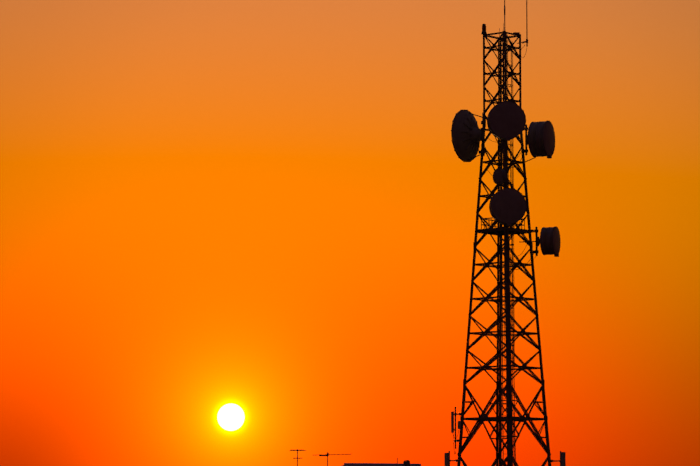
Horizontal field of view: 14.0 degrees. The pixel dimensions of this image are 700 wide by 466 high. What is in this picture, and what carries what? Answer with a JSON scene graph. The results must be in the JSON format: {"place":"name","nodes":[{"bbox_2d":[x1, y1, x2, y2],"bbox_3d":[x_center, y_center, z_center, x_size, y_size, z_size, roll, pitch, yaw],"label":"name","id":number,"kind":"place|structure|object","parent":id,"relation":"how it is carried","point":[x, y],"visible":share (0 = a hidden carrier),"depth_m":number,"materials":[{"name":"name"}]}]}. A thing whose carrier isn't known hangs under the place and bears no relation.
{"place":"outdoors","nodes":[
{"label":"outdoors","id":0,"kind":"place"},
{"bbox_2d":[0,0,699,465],"label":"sky","id":1,"kind":"structure","parent":0,"point":[233,232],"materials":[{"name":"orange"}]},
{"label":"ground","id":2,"kind":"structure","parent":0,"visible":0},
{"bbox_2d":[343,463,420,465],"bbox_3d":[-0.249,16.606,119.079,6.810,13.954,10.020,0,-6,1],"label":"hipped roof building","id":3,"kind":"structure","parent":2,"relation":"on","point":[371,464],"depth_m":119.72,"materials":[{"name":"metal"}]},
{"bbox_2d":[290,449,350,465],"bbox_3d":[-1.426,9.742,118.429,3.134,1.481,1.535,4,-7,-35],"label":"tv antennas","id":4,"kind":"object","parent":3,"relation":"on","point":[327,455],"visible":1,"depth_m":118.59,"materials":[{"name":"metal"}]},
{"bbox_2d":[397,458,409,465],"bbox_3d":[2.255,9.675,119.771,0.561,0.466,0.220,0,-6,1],"label":"rooftop equipment","id":5,"kind":"object","parent":3,"relation":"attached to","point":[406,462],"visible":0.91,"depth_m":119.66,"materials":[{"name":"metal"}]},
{"bbox_2d":[457,31,550,465],"bbox_3d":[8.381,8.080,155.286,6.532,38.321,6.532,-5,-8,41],"label":"lattice tower","id":6,"kind":"structure","parent":2,"relation":"on","point":[498,393],"depth_m":155.65,"materials":[{"name":"metal"}]},
{"bbox_2d":[451,110,485,161],"bbox_3d":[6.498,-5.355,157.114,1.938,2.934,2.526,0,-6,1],"label":"dish","id":7,"kind":"object","parent":6,"relation":"attached to","point":[467,134],"visible":1,"depth_m":156.43,"materials":[{"name":"paint"}]},
{"bbox_2d":[481,24,486,33],"bbox_3d":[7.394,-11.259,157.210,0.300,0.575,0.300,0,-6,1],"label":"warning light","id":8,"kind":"object","parent":6,"relation":"on","point":[483,28],"visible":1,"depth_m":157.11,"materials":[{"name":"metal"}]},
{"bbox_2d":[480,37,514,460],"bbox_3d":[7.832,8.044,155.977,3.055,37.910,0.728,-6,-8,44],"label":"ladder with cage","id":9,"kind":"object","parent":6,"relation":"attached to","point":[502,265],"visible":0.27,"depth_m":156.01,"materials":[{"name":"metal"}]},
{"bbox_2d":[493,168,508,184],"bbox_3d":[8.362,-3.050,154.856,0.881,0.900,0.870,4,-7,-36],"label":"dish","id":10,"kind":"object","parent":6,"relation":"attached to","point":[500,176],"visible":1,"depth_m":154.59,"materials":[{"name":"paint"}]},
{"bbox_2d":[478,217,528,235],"bbox_3d":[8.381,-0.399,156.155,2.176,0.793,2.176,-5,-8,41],"label":"platform with railing","id":11,"kind":"structure","parent":6,"relation":"attached to","point":[498,230],"depth_m":155.89,"materials":[{"name":"metal"}]},
{"bbox_2d":[444,407,565,465],"bbox_3d":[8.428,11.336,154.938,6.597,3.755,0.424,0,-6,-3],"label":"panel antennas","id":12,"kind":"object","parent":6,"relation":"attached to","point":[448,460],"visible":0.98,"depth_m":154.77,"materials":[{"name":"metal"}]},
{"bbox_2d":[487,101,525,140],"bbox_3d":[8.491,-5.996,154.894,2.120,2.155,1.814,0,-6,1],"label":"dish","id":13,"kind":"object","parent":6,"relation":"attached to","point":[506,120],"visible":1,"depth_m":154.13,"materials":[{"name":"paint"}]},
{"bbox_2d":[489,188,526,225],"bbox_3d":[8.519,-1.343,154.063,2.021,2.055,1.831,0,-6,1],"label":"dish","id":14,"kind":"object","parent":6,"relation":"attached to","point":[507,206],"visible":1,"depth_m":153.28,"materials":[{"name":"paint"}]},
{"bbox_2d":[499,0,519,48],"bbox_3d":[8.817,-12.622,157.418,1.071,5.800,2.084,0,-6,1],"label":"lightning rod","id":15,"kind":"object","parent":6,"relation":"on","point":[504,24],"visible":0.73,"depth_m":156.37,"materials":[{"name":"metal"}]},
{"bbox_2d":[505,139,515,465],"bbox_3d":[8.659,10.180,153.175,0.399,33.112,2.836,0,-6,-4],"label":"cables","id":16,"kind":"object","parent":6,"relation":"attached to","point":[512,358],"visible":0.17,"depth_m":154.03,"materials":[{"name":"metal"}]},
{"bbox_2d":[485,76,537,269],"bbox_3d":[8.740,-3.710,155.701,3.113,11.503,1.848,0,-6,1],"label":"loose cables","id":17,"kind":"object","parent":6,"relation":"attached to","point":[501,185],"visible":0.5,"depth_m":155.88,"materials":[{"name":"rubber"}]},
{"bbox_2d":[517,0,527,57],"bbox_3d":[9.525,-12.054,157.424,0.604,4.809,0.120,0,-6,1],"label":"dipole antenna","id":18,"kind":"object","parent":6,"relation":"attached to","point":[526,41],"visible":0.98,"depth_m":157.29,"materials":[{"name":"metal"}]},
{"bbox_2d":[521,121,554,161],"bbox_3d":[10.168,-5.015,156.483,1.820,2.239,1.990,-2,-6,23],"label":"dish","id":19,"kind":"object","parent":6,"relation":"on","point":[540,139],"visible":0.98,"depth_m":155.78,"materials":[{"name":"paint"}]},
{"bbox_2d":[522,226,560,256],"bbox_3d":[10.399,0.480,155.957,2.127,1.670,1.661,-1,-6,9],"label":"dish","id":20,"kind":"object","parent":6,"relation":"on","point":[548,241],"visible":1,"depth_m":155.44,"materials":[{"name":"paint"}]}
]}

